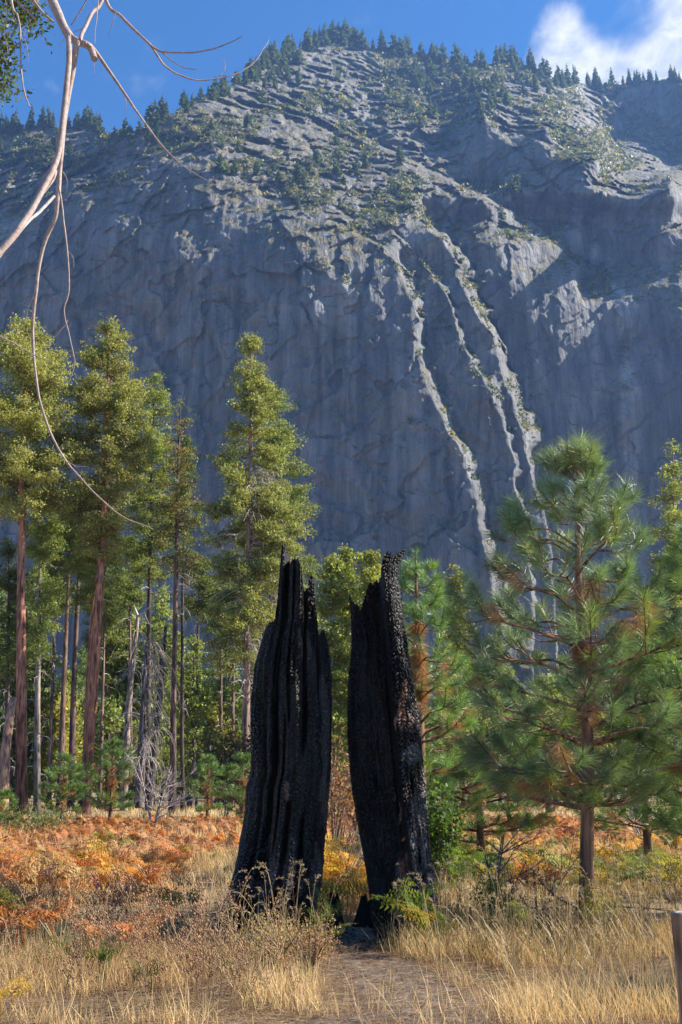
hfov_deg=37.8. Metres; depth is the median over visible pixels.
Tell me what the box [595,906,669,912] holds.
dead bough
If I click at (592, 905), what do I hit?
bracken fern
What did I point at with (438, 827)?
leafy shrub
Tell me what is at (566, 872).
bracken fern
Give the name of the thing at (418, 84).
mountain conifer
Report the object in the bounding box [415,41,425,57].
mountain conifer
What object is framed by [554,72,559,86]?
mountain conifer
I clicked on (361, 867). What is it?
bracken fern
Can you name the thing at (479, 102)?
mountain conifer
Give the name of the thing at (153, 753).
dead snag
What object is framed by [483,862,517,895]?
bracken fern
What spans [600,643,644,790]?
forest conifer
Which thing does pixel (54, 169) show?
overhanging tree
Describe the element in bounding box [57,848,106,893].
bracken fern
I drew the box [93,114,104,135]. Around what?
mountain conifer
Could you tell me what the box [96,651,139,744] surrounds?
forest conifer
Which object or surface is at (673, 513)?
conifer tree
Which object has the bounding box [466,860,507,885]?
bracken fern
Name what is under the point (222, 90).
mountain conifer
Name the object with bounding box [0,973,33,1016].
bracken fern
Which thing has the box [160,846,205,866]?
bracken fern
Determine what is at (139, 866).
bracken fern
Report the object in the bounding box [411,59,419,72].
mountain conifer
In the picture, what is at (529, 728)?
forest conifer
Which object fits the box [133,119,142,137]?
mountain conifer
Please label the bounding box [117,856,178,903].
bracken fern
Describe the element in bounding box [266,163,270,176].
mountain conifer
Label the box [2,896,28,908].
bracken fern
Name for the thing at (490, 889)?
bracken fern
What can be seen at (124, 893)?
bracken fern
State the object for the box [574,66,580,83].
mountain conifer
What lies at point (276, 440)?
pine tree
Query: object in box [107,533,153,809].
pine tree
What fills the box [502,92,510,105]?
mountain conifer
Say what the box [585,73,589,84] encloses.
mountain conifer
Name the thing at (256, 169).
mountain conifer
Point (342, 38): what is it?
mountain conifer
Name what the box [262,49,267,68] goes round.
mountain conifer
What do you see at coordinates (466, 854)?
bracken fern
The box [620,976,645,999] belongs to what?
stone
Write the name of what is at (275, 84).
mountain conifer
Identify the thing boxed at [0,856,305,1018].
dry weeds
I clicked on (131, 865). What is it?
bracken fern
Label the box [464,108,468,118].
mountain conifer
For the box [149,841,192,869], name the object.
bracken fern
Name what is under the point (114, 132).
mountain conifer
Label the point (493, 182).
mountain conifer
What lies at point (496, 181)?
mountain conifer
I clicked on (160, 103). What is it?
mountain conifer
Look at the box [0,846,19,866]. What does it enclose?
bracken fern
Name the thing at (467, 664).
forest conifer
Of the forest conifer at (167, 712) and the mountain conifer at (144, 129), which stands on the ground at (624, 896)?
the forest conifer at (167, 712)
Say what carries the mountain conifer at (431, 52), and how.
on the mountain
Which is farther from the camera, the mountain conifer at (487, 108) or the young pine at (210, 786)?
the mountain conifer at (487, 108)
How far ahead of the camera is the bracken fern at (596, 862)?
16.66 m
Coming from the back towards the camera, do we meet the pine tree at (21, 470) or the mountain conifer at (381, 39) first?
the mountain conifer at (381, 39)
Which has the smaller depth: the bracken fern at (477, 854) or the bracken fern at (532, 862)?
the bracken fern at (532, 862)
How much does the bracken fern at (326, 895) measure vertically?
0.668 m
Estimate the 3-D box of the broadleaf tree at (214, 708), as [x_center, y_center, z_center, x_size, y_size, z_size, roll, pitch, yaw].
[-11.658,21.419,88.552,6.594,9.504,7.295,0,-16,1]
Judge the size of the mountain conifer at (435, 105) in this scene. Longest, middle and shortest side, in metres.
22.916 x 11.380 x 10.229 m
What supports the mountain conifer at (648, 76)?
on the mountain
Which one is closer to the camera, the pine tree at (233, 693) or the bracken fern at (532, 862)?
the bracken fern at (532, 862)
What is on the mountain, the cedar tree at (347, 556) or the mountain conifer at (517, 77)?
the mountain conifer at (517, 77)
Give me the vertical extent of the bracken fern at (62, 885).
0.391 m
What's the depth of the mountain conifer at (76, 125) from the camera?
1151.44 m
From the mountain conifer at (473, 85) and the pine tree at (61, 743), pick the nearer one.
the pine tree at (61, 743)
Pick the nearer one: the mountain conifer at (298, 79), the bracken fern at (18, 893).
the bracken fern at (18, 893)
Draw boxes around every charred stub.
[324,889,343,927]
[352,893,372,927]
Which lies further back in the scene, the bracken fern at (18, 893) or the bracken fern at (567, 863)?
the bracken fern at (567, 863)
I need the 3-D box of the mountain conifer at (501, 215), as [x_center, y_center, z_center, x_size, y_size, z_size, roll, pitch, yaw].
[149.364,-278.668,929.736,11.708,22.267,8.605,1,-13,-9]
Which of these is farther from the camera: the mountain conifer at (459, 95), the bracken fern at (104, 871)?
the mountain conifer at (459, 95)
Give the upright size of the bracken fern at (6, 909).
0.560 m
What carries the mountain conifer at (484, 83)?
on the mountain
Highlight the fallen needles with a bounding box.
[0,928,679,1023]
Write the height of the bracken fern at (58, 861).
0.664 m
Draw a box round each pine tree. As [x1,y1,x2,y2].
[0,309,90,817]
[0,537,34,803]
[11,491,76,815]
[30,548,89,810]
[42,313,165,816]
[45,498,91,809]
[58,488,92,809]
[60,491,132,741]
[78,608,133,805]
[80,563,127,809]
[99,603,139,770]
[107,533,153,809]
[118,371,183,810]
[137,399,209,814]
[161,434,207,811]
[176,553,220,805]
[191,331,317,806]
[193,576,234,801]
[213,547,243,805]
[214,388,324,640]
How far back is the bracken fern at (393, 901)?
10.60 m
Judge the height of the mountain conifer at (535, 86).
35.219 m
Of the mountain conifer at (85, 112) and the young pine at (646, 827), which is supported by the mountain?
the mountain conifer at (85, 112)
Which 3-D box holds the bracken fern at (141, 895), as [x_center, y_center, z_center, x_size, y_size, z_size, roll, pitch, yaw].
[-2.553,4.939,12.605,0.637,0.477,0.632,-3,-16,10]
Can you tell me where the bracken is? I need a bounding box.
[0,812,681,870]
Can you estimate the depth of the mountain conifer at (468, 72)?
1428.49 m
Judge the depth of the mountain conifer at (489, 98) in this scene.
1208.73 m
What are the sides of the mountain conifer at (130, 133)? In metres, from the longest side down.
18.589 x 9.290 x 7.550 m
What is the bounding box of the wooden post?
[671,910,681,1023]
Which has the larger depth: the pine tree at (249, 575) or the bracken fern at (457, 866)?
the pine tree at (249, 575)
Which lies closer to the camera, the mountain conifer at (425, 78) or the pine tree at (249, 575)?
the pine tree at (249, 575)
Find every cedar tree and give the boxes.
[314,552,356,812]
[326,543,362,815]
[340,549,382,743]
[432,563,481,805]
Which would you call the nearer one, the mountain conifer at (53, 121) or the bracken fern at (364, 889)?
the bracken fern at (364, 889)
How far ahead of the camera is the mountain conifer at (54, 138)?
1079.93 m
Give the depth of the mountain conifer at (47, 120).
1165.27 m
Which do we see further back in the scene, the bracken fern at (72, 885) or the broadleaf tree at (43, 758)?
the broadleaf tree at (43, 758)
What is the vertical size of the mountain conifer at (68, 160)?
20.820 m
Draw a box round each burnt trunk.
[212,541,332,945]
[346,548,441,948]
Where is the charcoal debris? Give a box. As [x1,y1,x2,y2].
[153,915,547,968]
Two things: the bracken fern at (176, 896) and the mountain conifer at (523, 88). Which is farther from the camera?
the mountain conifer at (523, 88)
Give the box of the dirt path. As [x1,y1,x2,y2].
[250,926,498,1023]
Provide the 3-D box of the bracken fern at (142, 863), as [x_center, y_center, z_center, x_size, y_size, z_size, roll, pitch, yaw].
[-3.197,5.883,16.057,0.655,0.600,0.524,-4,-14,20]
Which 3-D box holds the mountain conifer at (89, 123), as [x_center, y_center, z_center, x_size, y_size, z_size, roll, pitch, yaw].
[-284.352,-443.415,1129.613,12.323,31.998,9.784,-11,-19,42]
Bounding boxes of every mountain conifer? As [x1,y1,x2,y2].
[0,111,6,134]
[0,136,4,151]
[4,151,17,166]
[6,116,17,135]
[8,110,19,126]
[15,118,21,133]
[25,104,34,130]
[31,134,40,151]
[34,150,48,170]
[37,105,45,128]
[42,108,52,128]
[44,139,54,156]
[49,111,55,128]
[51,125,58,148]
[63,153,73,168]
[65,136,73,154]
[66,117,71,128]
[72,114,80,129]
[79,103,89,126]
[85,108,93,126]
[86,109,92,130]
[90,155,100,170]
[91,113,96,132]
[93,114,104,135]
[111,126,116,136]
[118,118,127,138]
[125,123,130,137]
[126,125,133,139]
[127,135,132,146]
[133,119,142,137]
[142,121,147,133]
[144,99,161,124]
[144,120,151,140]
[145,113,154,127]
[152,120,159,138]
[152,134,161,146]
[156,94,168,113]
[158,102,168,118]
[160,128,167,140]
[164,135,169,142]
[178,88,186,107]
[183,95,190,112]
[189,92,193,106]
[197,86,203,99]
[208,84,216,100]
[208,118,214,128]
[210,76,220,96]
[210,152,230,175]
[218,76,226,96]
[220,72,230,96]
[230,70,238,85]
[230,156,238,176]
[234,139,242,152]
[236,69,242,85]
[241,63,249,84]
[243,111,252,127]
[246,56,255,77]
[248,56,258,82]
[252,159,260,175]
[255,86,267,103]
[256,55,262,78]
[259,52,266,70]
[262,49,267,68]
[262,74,268,88]
[264,64,276,82]
[265,48,271,67]
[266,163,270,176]
[267,44,277,62]
[268,43,279,65]
[271,161,276,170]
[272,77,277,88]
[276,170,281,180]
[277,62,284,72]
[278,53,288,70]
[280,33,293,57]
[280,36,291,58]
[280,43,285,57]
[282,41,290,59]
[283,67,290,78]
[290,35,295,54]
[291,48,306,65]
[292,159,301,179]
[293,192,300,209]
[295,69,302,86]
[301,26,314,51]
[301,39,308,51]
[301,169,306,188]
[305,159,313,174]
[312,29,320,47]
[312,30,318,49]
[313,148,322,163]
[317,27,322,44]
[320,22,328,46]
[326,21,337,39]
[328,20,334,41]
[331,159,341,176]
[332,134,340,145]
[335,21,341,41]
[339,31,347,47]
[340,21,353,44]
[340,175,345,183]
[342,17,349,41]
[352,28,362,47]
[352,154,359,169]
[354,166,361,175]
[357,29,368,50]
[361,148,369,168]
[373,183,381,196]
[376,29,387,50]
[376,108,384,122]
[379,37,388,55]
[381,67,388,79]
[383,83,392,94]
[387,32,398,50]
[389,66,396,77]
[390,33,398,57]
[391,75,399,87]
[395,146,405,162]
[396,58,412,73]
[397,36,407,58]
[403,92,410,108]
[404,34,412,54]
[408,67,416,77]
[408,76,416,86]
[410,102,418,113]
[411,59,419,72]
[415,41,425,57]
[415,79,421,90]
[417,67,424,86]
[417,114,423,127]
[418,52,424,60]
[422,69,429,83]
[423,102,439,118]
[424,76,433,93]
[425,57,435,73]
[425,92,432,102]
[428,43,436,60]
[428,63,437,79]
[432,52,437,62]
[433,100,438,111]
[436,42,448,63]
[436,96,446,104]
[437,139,448,150]
[443,79,449,95]
[448,42,462,65]
[449,75,459,91]
[453,60,463,73]
[457,45,463,63]
[457,87,464,102]
[458,64,462,75]
[460,88,469,101]
[461,70,469,87]
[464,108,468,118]
[465,64,470,77]
[467,73,478,92]
[472,48,479,65]
[474,89,478,98]
[476,94,485,107]
[477,50,487,67]
[477,105,486,124]
[478,80,483,91]
[482,76,489,89]
[483,62,490,69]
[484,76,497,93]
[485,92,495,109]
[485,101,490,110]
[490,69,500,89]
[490,75,497,92]
[491,175,496,189]
[492,44,500,65]
[492,91,497,102]
[493,174,500,186]
[497,82,512,97]
[498,203,506,224]
[499,44,506,62]
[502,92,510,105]
[503,42,509,64]
[504,176,519,200]
[508,45,521,66]
[511,63,518,71]
[514,70,522,83]
[516,177,522,196]
[521,81,526,91]
[523,88,530,96]
[524,46,533,68]
[528,54,535,70]
[531,57,536,72]
[531,73,539,92]
[537,64,544,78]
[538,57,548,76]
[542,75,553,88]
[544,59,551,76]
[546,84,550,93]
[552,64,560,80]
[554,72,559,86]
[559,72,566,88]
[564,63,572,83]
[571,64,577,83]
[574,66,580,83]
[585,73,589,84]
[592,70,598,88]
[598,76,603,88]
[609,67,615,83]
[620,75,625,87]
[626,68,631,85]
[632,71,638,86]
[646,69,650,84]
[668,68,672,83]
[672,69,677,83]
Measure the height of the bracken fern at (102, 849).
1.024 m
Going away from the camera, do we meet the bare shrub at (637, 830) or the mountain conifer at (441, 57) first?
the bare shrub at (637, 830)
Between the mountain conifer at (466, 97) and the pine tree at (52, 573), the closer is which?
the pine tree at (52, 573)
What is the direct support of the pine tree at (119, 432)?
on the ground at (624, 896)
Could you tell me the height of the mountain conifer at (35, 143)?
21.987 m
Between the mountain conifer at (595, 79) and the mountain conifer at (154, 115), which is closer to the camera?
the mountain conifer at (154, 115)
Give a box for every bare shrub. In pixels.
[124,735,199,822]
[324,795,363,894]
[462,803,546,921]
[494,830,591,920]
[614,792,653,835]
[628,831,675,901]
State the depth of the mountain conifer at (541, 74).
1535.09 m
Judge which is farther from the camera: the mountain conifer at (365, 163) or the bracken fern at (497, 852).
the mountain conifer at (365, 163)
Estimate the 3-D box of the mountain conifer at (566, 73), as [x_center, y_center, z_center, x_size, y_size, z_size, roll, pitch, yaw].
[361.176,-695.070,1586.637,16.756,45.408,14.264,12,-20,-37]
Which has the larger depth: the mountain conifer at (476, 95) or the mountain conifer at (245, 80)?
the mountain conifer at (476, 95)
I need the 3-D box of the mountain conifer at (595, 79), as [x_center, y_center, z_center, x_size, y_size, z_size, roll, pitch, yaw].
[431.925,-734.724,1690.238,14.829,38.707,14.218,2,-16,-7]
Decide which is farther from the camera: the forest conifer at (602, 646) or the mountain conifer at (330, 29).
the mountain conifer at (330, 29)
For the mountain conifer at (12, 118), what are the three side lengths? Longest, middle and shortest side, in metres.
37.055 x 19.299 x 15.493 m
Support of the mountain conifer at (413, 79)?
on the mountain
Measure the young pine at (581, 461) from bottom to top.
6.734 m
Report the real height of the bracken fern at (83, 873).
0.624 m
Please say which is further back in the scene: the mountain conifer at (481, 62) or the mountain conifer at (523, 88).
the mountain conifer at (481, 62)
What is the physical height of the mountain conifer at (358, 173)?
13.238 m
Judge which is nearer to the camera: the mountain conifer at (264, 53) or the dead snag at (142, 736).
the dead snag at (142, 736)
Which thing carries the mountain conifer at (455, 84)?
on the mountain
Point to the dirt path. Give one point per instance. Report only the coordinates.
(363, 932)
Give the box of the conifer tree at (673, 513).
[639,438,681,788]
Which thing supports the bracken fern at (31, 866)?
on the ground at (624, 896)
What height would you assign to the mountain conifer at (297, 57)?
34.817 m
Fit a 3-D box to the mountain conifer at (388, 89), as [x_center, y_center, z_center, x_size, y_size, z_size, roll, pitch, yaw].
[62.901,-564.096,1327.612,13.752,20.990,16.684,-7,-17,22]
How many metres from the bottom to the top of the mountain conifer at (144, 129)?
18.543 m
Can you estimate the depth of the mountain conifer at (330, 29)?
1546.67 m
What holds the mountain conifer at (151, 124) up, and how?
on the mountain
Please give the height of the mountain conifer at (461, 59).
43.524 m
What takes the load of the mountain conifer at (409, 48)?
on the mountain
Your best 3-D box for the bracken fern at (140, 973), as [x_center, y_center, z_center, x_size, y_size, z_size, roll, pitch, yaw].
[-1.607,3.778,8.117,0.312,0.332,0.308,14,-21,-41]
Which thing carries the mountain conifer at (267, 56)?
on the mountain
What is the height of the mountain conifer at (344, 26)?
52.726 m
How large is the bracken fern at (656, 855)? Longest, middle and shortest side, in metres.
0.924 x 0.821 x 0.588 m
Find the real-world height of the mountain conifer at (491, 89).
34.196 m
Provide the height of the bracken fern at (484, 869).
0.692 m
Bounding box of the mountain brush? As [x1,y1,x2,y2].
[0,38,681,698]
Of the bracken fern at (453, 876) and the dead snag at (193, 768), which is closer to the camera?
the bracken fern at (453, 876)
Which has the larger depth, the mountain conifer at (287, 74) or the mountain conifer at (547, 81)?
the mountain conifer at (547, 81)
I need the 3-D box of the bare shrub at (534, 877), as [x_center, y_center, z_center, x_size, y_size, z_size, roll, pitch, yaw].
[2.561,4.536,12.426,1.215,1.159,1.062,0,-16,0]
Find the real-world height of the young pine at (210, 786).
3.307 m
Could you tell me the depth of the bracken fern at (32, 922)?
10.04 m
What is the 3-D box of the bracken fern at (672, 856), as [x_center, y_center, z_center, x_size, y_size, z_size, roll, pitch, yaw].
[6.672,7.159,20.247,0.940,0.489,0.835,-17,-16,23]
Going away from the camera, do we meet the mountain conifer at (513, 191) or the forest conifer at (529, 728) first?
the forest conifer at (529, 728)
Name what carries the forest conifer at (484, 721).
on the ground at (624, 896)
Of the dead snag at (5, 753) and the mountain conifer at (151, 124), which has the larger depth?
the mountain conifer at (151, 124)
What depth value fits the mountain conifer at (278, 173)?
893.49 m
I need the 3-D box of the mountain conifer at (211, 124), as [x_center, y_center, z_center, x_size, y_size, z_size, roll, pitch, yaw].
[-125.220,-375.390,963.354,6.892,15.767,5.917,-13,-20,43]
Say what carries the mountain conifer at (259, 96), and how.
on the mountain
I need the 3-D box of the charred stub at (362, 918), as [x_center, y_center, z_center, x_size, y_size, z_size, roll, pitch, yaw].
[0.329,4.899,12.230,0.432,0.395,0.326,0,-16,0]
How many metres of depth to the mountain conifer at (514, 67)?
1525.71 m
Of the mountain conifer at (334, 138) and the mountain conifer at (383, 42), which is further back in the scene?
the mountain conifer at (383, 42)
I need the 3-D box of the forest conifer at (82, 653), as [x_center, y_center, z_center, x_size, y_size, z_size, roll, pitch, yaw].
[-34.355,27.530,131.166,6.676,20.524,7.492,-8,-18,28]
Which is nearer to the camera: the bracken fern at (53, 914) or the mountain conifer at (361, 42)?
the bracken fern at (53, 914)
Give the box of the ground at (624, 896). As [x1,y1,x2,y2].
[0,790,681,1023]
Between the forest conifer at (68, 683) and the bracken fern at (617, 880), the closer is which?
the bracken fern at (617, 880)
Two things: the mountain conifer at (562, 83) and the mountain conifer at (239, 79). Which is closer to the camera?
the mountain conifer at (239, 79)
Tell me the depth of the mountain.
815.21 m
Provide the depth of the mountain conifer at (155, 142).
953.23 m
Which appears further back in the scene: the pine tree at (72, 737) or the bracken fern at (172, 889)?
the pine tree at (72, 737)
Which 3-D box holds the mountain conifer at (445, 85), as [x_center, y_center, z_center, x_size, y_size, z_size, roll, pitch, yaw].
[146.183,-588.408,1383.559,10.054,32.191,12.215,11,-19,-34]
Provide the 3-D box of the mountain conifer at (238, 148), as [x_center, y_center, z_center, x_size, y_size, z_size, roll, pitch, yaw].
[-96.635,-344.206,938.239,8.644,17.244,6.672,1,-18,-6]
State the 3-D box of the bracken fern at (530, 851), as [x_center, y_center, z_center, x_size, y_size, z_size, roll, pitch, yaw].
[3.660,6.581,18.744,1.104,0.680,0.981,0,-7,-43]
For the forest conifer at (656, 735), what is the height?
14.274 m
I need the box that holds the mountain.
[0,41,681,788]
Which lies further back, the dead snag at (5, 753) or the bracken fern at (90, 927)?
the dead snag at (5, 753)
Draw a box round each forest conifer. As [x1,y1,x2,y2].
[0,576,68,806]
[0,588,14,667]
[28,647,57,797]
[42,669,95,794]
[59,645,98,739]
[76,586,169,808]
[92,694,136,793]
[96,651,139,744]
[103,585,194,805]
[114,706,163,803]
[151,690,166,799]
[152,634,232,809]
[156,643,195,791]
[164,656,205,756]
[187,645,242,803]
[221,629,263,758]
[222,655,250,746]
[325,626,345,798]
[425,655,483,805]
[426,668,459,784]
[459,653,517,799]
[490,647,515,801]
[501,663,517,799]
[511,690,544,804]
[521,669,570,805]
[540,652,572,738]
[559,678,570,742]
[590,644,628,797]
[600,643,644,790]
[630,686,681,806]
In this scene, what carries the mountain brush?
on the mountain
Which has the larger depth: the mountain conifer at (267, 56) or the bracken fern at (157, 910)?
the mountain conifer at (267, 56)
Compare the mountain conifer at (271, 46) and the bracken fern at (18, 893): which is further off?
the mountain conifer at (271, 46)
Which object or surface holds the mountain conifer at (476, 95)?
on the mountain
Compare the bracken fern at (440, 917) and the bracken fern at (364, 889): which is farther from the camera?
the bracken fern at (364, 889)
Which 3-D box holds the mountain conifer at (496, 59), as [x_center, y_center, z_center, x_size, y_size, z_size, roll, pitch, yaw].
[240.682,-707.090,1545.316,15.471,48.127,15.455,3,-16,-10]
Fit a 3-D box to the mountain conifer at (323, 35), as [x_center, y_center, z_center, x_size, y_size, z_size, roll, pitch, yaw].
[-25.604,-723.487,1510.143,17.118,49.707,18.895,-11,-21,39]
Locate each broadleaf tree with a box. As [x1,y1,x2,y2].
[0,686,67,798]
[29,689,83,803]
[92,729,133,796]
[176,700,239,801]
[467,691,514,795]
[538,697,616,801]
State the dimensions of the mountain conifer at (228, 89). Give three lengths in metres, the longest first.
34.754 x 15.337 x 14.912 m
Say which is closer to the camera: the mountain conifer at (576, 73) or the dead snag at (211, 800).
the dead snag at (211, 800)
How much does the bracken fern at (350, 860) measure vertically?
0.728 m
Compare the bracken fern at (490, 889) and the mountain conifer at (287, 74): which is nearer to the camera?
the bracken fern at (490, 889)
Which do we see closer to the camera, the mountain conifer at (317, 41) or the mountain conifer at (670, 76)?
the mountain conifer at (317, 41)
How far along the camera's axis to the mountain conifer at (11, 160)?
1072.11 m
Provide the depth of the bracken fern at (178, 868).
18.17 m
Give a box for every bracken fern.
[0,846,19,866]
[0,848,36,883]
[0,870,68,932]
[0,874,27,942]
[0,898,53,953]
[0,899,21,920]
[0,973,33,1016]
[1,846,39,862]
[2,851,60,905]
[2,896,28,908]
[3,843,43,864]
[10,869,47,897]
[11,850,86,900]
[16,886,98,934]
[17,843,45,856]
[19,852,44,886]
[20,855,68,898]
[24,848,64,857]
[34,851,83,892]
[43,874,101,902]
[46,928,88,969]
[49,875,68,893]
[53,861,108,904]
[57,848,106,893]
[58,845,88,858]
[59,862,95,895]
[70,845,112,867]
[72,919,114,945]
[74,829,117,887]
[81,933,125,983]
[82,863,128,898]
[84,853,122,896]
[85,839,149,890]
[88,875,151,914]
[100,860,170,900]
[103,916,159,955]
[116,856,147,885]
[116,882,160,917]
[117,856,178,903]
[121,863,141,898]
[123,957,163,994]
[128,902,179,942]
[130,857,157,882]
[136,844,178,852]
[137,848,183,866]
[140,862,208,883]
[141,843,195,861]
[142,891,189,911]
[145,878,179,888]
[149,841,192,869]
[150,886,211,924]
[152,851,188,880]
[156,884,187,909]
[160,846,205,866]
[170,859,190,882]
[294,886,346,946]
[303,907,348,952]
[319,870,366,926]
[319,874,338,913]
[323,837,357,891]
[323,843,338,886]
[325,833,355,860]
[328,862,358,897]
[332,866,369,908]
[334,851,364,882]
[336,851,362,867]
[353,866,367,886]
[368,876,457,944]
[391,900,465,956]
[422,900,464,943]
[438,848,469,887]
[438,858,474,893]
[438,867,472,890]
[450,856,486,884]
[453,842,478,859]
[453,861,475,882]
[458,855,514,897]
[464,851,502,864]
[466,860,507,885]
[469,870,513,935]
[470,849,506,854]
[476,847,502,863]
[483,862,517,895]
[499,901,536,937]
[502,841,554,890]
[503,854,547,892]
[512,841,558,857]
[512,853,546,886]
[512,872,539,898]
[533,846,597,896]
[539,866,565,891]
[548,858,576,894]
[548,875,578,896]
[553,854,572,862]
[569,849,595,859]
[569,888,622,923]
[576,871,614,938]
[579,849,614,874]
[594,852,637,899]
[595,848,613,866]
[597,845,643,860]
[602,872,627,894]
[608,853,656,890]
[610,854,659,893]
[619,864,672,895]
[628,866,679,896]
[631,843,675,858]
[634,864,681,900]
[639,850,671,861]
[643,850,681,895]
[665,851,680,859]
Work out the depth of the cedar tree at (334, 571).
49.75 m
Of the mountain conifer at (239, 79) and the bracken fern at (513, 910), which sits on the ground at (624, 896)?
the bracken fern at (513, 910)
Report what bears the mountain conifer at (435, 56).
on the mountain
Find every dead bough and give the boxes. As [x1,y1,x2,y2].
[519,867,578,909]
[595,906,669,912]
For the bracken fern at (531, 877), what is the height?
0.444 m
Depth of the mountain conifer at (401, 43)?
1556.00 m
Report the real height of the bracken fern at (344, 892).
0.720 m
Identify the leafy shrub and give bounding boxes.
[0,792,77,832]
[189,718,250,816]
[223,909,313,964]
[276,908,341,970]
[324,824,359,859]
[326,725,353,848]
[329,752,358,840]
[426,775,471,898]
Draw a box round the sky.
[0,0,681,133]
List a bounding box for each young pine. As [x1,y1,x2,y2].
[0,787,23,826]
[35,752,91,820]
[82,733,137,819]
[184,753,230,815]
[214,751,250,818]
[344,545,494,820]
[424,660,562,852]
[434,429,681,925]
[467,736,546,820]
[552,630,681,854]
[598,515,681,843]
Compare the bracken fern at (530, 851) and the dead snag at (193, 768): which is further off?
the dead snag at (193, 768)
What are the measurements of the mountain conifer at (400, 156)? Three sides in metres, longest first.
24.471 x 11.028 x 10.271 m
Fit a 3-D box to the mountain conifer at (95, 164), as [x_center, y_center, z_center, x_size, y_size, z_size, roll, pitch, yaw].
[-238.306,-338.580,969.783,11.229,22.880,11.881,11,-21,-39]
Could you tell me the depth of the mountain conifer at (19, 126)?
1167.96 m
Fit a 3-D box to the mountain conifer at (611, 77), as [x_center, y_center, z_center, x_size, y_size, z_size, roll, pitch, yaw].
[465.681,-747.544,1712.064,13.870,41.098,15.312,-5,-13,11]
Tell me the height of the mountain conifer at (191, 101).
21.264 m
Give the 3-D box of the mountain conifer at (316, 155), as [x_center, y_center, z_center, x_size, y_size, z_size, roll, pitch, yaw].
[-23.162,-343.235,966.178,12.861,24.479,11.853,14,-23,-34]
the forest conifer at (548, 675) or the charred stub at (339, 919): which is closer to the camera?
the charred stub at (339, 919)
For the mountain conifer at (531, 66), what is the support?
on the mountain
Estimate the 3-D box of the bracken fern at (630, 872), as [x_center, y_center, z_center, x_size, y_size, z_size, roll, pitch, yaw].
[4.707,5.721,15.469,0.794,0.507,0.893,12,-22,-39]
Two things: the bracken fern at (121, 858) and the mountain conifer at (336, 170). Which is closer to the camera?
the bracken fern at (121, 858)
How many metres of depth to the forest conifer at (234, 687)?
75.59 m
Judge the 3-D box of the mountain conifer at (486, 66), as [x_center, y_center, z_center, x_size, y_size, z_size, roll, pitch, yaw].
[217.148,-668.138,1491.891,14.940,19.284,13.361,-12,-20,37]
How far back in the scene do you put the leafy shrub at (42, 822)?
34.12 m
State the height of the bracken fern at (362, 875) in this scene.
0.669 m
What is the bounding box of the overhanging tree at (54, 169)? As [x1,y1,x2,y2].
[0,0,268,528]
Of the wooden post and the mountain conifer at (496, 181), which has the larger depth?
the mountain conifer at (496, 181)
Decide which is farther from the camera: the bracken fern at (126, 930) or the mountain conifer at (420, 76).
the mountain conifer at (420, 76)
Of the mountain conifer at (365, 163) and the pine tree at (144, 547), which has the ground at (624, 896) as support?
the pine tree at (144, 547)
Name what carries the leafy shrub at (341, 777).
on the ground at (624, 896)
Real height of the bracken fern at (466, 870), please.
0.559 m
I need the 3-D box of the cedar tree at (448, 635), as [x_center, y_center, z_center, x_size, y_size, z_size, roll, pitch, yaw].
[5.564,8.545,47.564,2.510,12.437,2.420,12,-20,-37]
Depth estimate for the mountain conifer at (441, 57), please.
1559.76 m
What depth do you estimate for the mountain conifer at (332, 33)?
1546.62 m
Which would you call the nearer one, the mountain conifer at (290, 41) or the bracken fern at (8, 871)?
the bracken fern at (8, 871)
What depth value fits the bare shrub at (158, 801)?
38.39 m
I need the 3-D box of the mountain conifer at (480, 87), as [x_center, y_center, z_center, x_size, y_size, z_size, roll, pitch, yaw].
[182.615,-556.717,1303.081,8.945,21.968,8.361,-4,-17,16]
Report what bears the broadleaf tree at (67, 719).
on the ground at (624, 896)
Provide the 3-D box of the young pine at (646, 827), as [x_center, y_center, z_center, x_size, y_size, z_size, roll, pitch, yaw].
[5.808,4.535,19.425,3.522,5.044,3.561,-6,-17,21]
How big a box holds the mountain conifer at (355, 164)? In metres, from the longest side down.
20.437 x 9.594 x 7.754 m
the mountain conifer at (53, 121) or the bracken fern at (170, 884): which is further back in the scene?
the mountain conifer at (53, 121)
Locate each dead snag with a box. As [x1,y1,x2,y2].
[0,697,16,810]
[111,604,159,810]
[111,637,180,807]
[132,626,186,810]
[190,730,195,809]
[208,746,214,809]
[460,777,466,809]
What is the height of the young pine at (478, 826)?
4.414 m
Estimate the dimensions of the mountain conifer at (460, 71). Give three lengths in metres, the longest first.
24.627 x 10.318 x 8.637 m
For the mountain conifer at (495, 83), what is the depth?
1327.76 m
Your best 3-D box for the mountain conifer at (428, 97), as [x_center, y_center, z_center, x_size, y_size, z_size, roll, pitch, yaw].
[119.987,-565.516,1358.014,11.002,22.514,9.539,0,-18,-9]
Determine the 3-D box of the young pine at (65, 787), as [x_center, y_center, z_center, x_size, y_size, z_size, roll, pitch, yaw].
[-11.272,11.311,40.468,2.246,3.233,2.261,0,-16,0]
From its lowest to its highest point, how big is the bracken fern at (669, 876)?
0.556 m
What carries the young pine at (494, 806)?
on the ground at (624, 896)
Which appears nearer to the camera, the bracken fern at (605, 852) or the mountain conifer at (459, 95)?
the bracken fern at (605, 852)
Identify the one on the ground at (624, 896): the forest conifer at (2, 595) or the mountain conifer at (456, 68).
the forest conifer at (2, 595)

